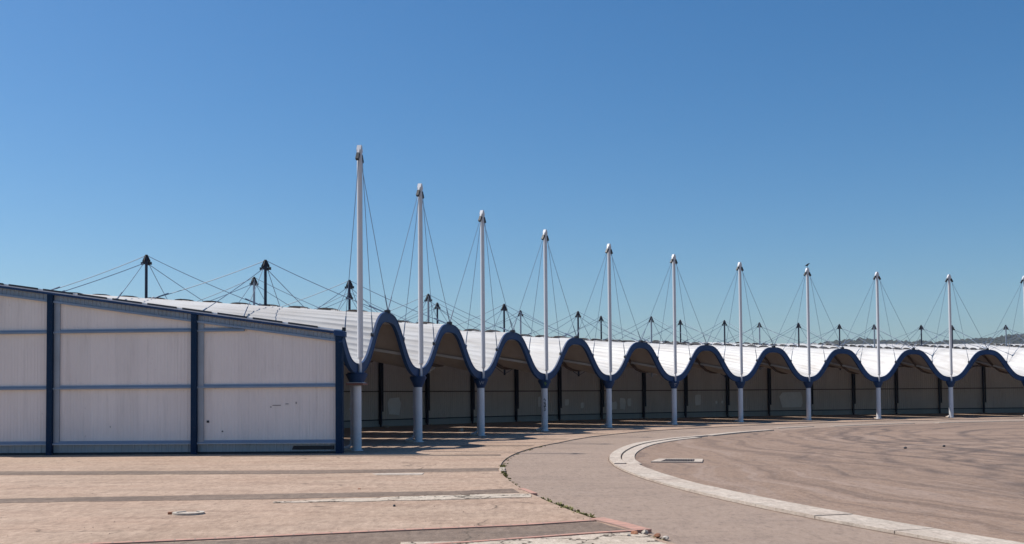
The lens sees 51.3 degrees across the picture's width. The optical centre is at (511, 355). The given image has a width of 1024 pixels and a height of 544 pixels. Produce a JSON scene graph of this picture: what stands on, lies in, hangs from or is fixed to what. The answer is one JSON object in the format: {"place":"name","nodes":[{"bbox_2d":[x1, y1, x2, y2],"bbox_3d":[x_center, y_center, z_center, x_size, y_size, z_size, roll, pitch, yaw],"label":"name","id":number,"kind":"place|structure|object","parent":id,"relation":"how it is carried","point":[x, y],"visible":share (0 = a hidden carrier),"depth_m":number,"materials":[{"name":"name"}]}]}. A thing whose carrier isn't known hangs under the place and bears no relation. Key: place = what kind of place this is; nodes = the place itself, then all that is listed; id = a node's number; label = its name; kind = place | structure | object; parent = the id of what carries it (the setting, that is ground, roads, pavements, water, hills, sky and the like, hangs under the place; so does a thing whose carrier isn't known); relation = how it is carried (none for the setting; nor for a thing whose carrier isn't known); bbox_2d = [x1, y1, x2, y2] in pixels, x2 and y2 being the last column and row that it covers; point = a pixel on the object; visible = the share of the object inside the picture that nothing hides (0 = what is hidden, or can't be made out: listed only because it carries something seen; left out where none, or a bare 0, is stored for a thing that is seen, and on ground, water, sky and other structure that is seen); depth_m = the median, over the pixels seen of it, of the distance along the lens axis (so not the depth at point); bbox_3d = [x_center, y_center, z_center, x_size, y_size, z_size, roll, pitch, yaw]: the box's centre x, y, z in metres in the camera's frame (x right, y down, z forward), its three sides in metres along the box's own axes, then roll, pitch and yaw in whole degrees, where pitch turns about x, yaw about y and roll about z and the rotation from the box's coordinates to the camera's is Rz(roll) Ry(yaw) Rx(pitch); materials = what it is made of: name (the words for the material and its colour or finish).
{"place":"outdoors","nodes":[
{"label":"outdoors","id":0,"kind":"place"},
{"bbox_2d":[0,145,1023,454],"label":"market hall","id":1,"kind":"structure","parent":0,"point":[80,373],"depth_m":39.01,"materials":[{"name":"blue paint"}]},
{"bbox_2d":[0,413,1023,543],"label":"concrete apron","id":2,"kind":"object","parent":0,"point":[48,523],"visible":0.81,"depth_m":20.46,"materials":[{"name":"beige concrete"}]},
{"bbox_2d":[168,511,204,515],"bbox_3d":[-4.755,2.290,15.535,0.529,0.040,0.394,0,-2,0],"label":"access cover","id":3,"kind":"object","parent":2,"relation":"on","point":[181,513],"visible":1,"depth_m":15.45,"materials":[{"name":"metal"}]},
{"bbox_2d":[0,468,498,474],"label":"infill strip","id":4,"kind":"object","parent":2,"relation":"on","point":[234,472],"visible":0.97,"depth_m":24.36,"materials":[{"name":"grey concrete"}]},
{"bbox_2d":[0,488,518,502],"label":"infill strip","id":5,"kind":"object","parent":2,"relation":"on","point":[225,497],"visible":0.97,"depth_m":18.20,"materials":[{"name":"grey concrete"}]},
{"bbox_2d":[75,519,595,543],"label":"brick edging","id":6,"kind":"object","parent":2,"relation":"on","point":[329,533],"visible":0.63,"depth_m":13.12,"materials":[{"name":"red brick"}]},
{"bbox_2d":[220,454,500,456],"bbox_3d":[-4.460,2.893,30.910,8.391,0.014,0.811,-1,-2,5],"label":"infill strip","id":7,"kind":"object","parent":2,"relation":"on","point":[354,455],"visible":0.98,"depth_m":30.90,"materials":[{"name":"grey concrete"}]},
{"bbox_2d":[141,521,625,543],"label":"infill strip","id":8,"kind":"object","parent":2,"relation":"on","point":[468,534],"visible":0.86,"depth_m":12.83,"materials":[{"name":"concrete"}]},
{"bbox_2d":[372,473,423,474],"bbox_3d":[-2.508,2.580,23.254,1.140,0.020,0.570,0,-2,0],"label":"pale concrete patch","id":9,"kind":"object","parent":2,"relation":"on","point":[397,473],"visible":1,"depth_m":23.29,"materials":[{"name":"white concrete"}]},
{"bbox_2d":[273,494,530,502],"bbox_3d":[-1.750,2.359,17.591,4.285,0.018,0.813,0,-2,-12],"label":"pale concrete strip","id":10,"kind":"object","parent":2,"relation":"on","point":[443,497],"visible":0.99,"depth_m":17.57,"materials":[{"name":"grey concrete"}]},
{"bbox_2d":[460,445,532,445],"bbox_3d":[-0.587,3.059,36.334,2.605,0.001,0.722,-1,-2,10],"label":"infill strip","id":11,"kind":"object","parent":2,"relation":"on","point":[496,445],"visible":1,"depth_m":36.51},
{"bbox_2d":[426,530,636,543],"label":"brick edging","id":12,"kind":"object","parent":2,"relation":"on","point":[574,534],"visible":0.54,"depth_m":12.60,"materials":[{"name":"red brick"}]},
{"bbox_2d":[400,532,665,543],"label":"pale concrete corner","id":13,"kind":"object","parent":2,"relation":"on","point":[615,538],"visible":0.91,"depth_m":12.27,"materials":[{"name":"beige concrete"}]},
{"bbox_2d":[0,0,1023,343],"label":"sky","id":14,"kind":"structure","parent":0,"point":[207,140],"materials":[{"name":"blue"}]},
{"bbox_2d":[502,419,1023,543],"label":"asphalt yard","id":15,"kind":"structure","parent":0,"point":[584,475],"depth_m":17.24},
{"bbox_2d":[518,488,536,495],"bbox_3d":[0.278,2.394,18.799,0.125,0.044,1.076,0,-2,-12],"label":"brick edging","id":16,"kind":"object","parent":15,"relation":"on","point":[530,491],"visible":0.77,"depth_m":18.60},
{"bbox_2d":[498,446,668,541],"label":"weeds","id":17,"kind":"object","parent":15,"relation":"on","point":[505,474],"visible":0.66,"depth_m":16.46,"materials":[{"name":"green plant"}]},
{"bbox_2d":[609,453,621,457],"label":"kerb","id":18,"kind":"structure","parent":15,"relation":"on","point":[615,455],"depth_m":29.33,"materials":[{"name":"concrete"}]},
{"bbox_2d":[609,458,625,464],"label":"kerb","id":19,"kind":"structure","parent":15,"relation":"on","point":[613,461],"depth_m":26.85,"materials":[{"name":"concrete"}]},
{"bbox_2d":[612,450,625,454],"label":"kerb","id":20,"kind":"structure","parent":15,"relation":"on","point":[620,451],"depth_m":31.48,"materials":[{"name":"concrete"}]},
{"bbox_2d":[589,517,651,533],"bbox_3d":[1.397,2.191,13.791,0.248,0.050,1.410,0,-2,-20],"label":"brick edging","id":21,"kind":"object","parent":15,"relation":"on","point":[628,526],"visible":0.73,"depth_m":13.66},
{"bbox_2d":[617,446,632,450],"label":"kerb","id":22,"kind":"structure","parent":15,"relation":"on","point":[626,448],"depth_m":33.22,"materials":[{"name":"concrete"}]},
{"bbox_2d":[614,464,645,469],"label":"kerb","id":23,"kind":"structure","parent":15,"relation":"on","point":[620,466],"depth_m":25.05,"materials":[{"name":"concrete"}]},
{"bbox_2d":[626,444,640,447],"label":"kerb","id":24,"kind":"structure","parent":15,"relation":"on","point":[632,445],"depth_m":35.18,"materials":[{"name":"concrete"}]},
{"bbox_2d":[622,468,660,474],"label":"kerb","id":25,"kind":"structure","parent":15,"relation":"on","point":[633,471],"depth_m":23.55,"materials":[{"name":"concrete"}]},
{"bbox_2d":[633,441,653,444],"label":"kerb","id":26,"kind":"structure","parent":15,"relation":"on","point":[643,442],"depth_m":37.36,"materials":[{"name":"concrete"}]},
{"bbox_2d":[635,473,680,480],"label":"kerb","id":27,"kind":"structure","parent":15,"relation":"on","point":[652,476],"depth_m":21.81,"materials":[{"name":"concrete"}]},
{"bbox_2d":[664,437,686,439],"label":"kerb","id":28,"kind":"structure","parent":15,"relation":"on","point":[675,438],"depth_m":41.23,"materials":[{"name":"concrete"}]},
{"bbox_2d":[653,479,703,487],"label":"kerb","id":29,"kind":"structure","parent":15,"relation":"on","point":[675,483],"depth_m":20.27,"materials":[{"name":"concrete"}]},
{"bbox_2d":[685,435,707,437],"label":"kerb","id":30,"kind":"structure","parent":15,"relation":"on","point":[697,436],"depth_m":43.22,"materials":[{"name":"concrete"}]},
{"bbox_2d":[678,485,740,496],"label":"kerb","id":31,"kind":"structure","parent":15,"relation":"on","point":[707,490],"depth_m":18.62,"materials":[{"name":"concrete"}]},
{"bbox_2d":[707,433,731,435],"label":"kerb","id":32,"kind":"structure","parent":15,"relation":"on","point":[717,434],"depth_m":44.70,"materials":[{"name":"concrete"}]},
{"bbox_2d":[726,431,751,433],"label":"kerb","id":33,"kind":"structure","parent":15,"relation":"on","point":[738,432],"depth_m":47.08,"materials":[{"name":"concrete"}]},
{"bbox_2d":[711,493,788,506],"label":"kerb","id":34,"kind":"structure","parent":15,"relation":"on","point":[748,499],"depth_m":16.94,"materials":[{"name":"concrete"}]},
{"bbox_2d":[752,430,773,431],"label":"kerb","id":35,"kind":"structure","parent":15,"relation":"on","point":[761,430],"depth_m":49.17,"materials":[{"name":"concrete"}]},
{"bbox_2d":[614,466,949,543],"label":"edge joint","id":36,"kind":"object","parent":15,"relation":"on","point":[787,513],"visible":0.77,"depth_m":15.00,"materials":[{"name":"grey concrete"}]},
{"bbox_2d":[776,426,813,428],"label":"kerb","id":37,"kind":"structure","parent":15,"relation":"on","point":[794,427],"depth_m":54.23,"materials":[{"name":"concrete"}]},
{"bbox_2d":[756,502,851,518],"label":"kerb","id":38,"kind":"structure","parent":15,"relation":"on","point":[801,510],"depth_m":15.27,"materials":[{"name":"concrete"}]},
{"bbox_2d":[815,514,934,533],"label":"kerb","id":39,"kind":"structure","parent":15,"relation":"on","point":[888,526],"depth_m":13.70,"materials":[{"name":"concrete"}]},
{"bbox_2d":[835,423,914,425],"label":"kerb","id":40,"kind":"structure","parent":15,"relation":"on","point":[874,424],"depth_m":57.97,"materials":[{"name":"concrete"}]},
{"bbox_2d":[895,528,1023,543],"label":"kerb","id":41,"kind":"structure","parent":15,"relation":"on","point":[945,536],"depth_m":12.31,"materials":[{"name":"concrete"}]},
{"bbox_2d":[936,420,1023,422],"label":"kerb","id":42,"kind":"structure","parent":15,"relation":"on","point":[975,421],"depth_m":61.77,"materials":[{"name":"concrete"}]},
{"bbox_2d":[635,421,1023,542],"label":"yard","id":43,"kind":"structure","parent":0,"point":[968,478],"depth_m":23.99,"materials":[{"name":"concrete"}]},
{"bbox_2d":[622,437,701,464],"bbox_3d":[4.665,2.970,34.426,1.458,0.050,16.982,-1,-2,15],"label":"kerb channel","id":44,"kind":"object","parent":43,"relation":"on","point":[628,456],"visible":0.86,"depth_m":32.48,"materials":[{"name":"concrete"}]},
{"bbox_2d":[651,458,702,462],"bbox_3d":[4.287,2.703,27.434,1.286,0.057,1.272,-1,-2,13],"label":"drain inlet","id":45,"kind":"object","parent":43,"relation":"on","point":[660,460],"visible":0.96,"depth_m":26.99,"materials":[{"name":"concrete"}]},
{"bbox_3d":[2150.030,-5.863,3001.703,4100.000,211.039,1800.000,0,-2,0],"label":"hills","id":46,"kind":"structure","parent":0,"visible":0},
{"bbox_2d":[812,333,1023,344],"bbox_3d":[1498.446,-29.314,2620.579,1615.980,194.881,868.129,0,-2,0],"label":"forest","id":47,"kind":"object","parent":46,"relation":"on","point":[1000,339],"visible":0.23,"depth_m":2932.68,"materials":[{"name":"green plant"}]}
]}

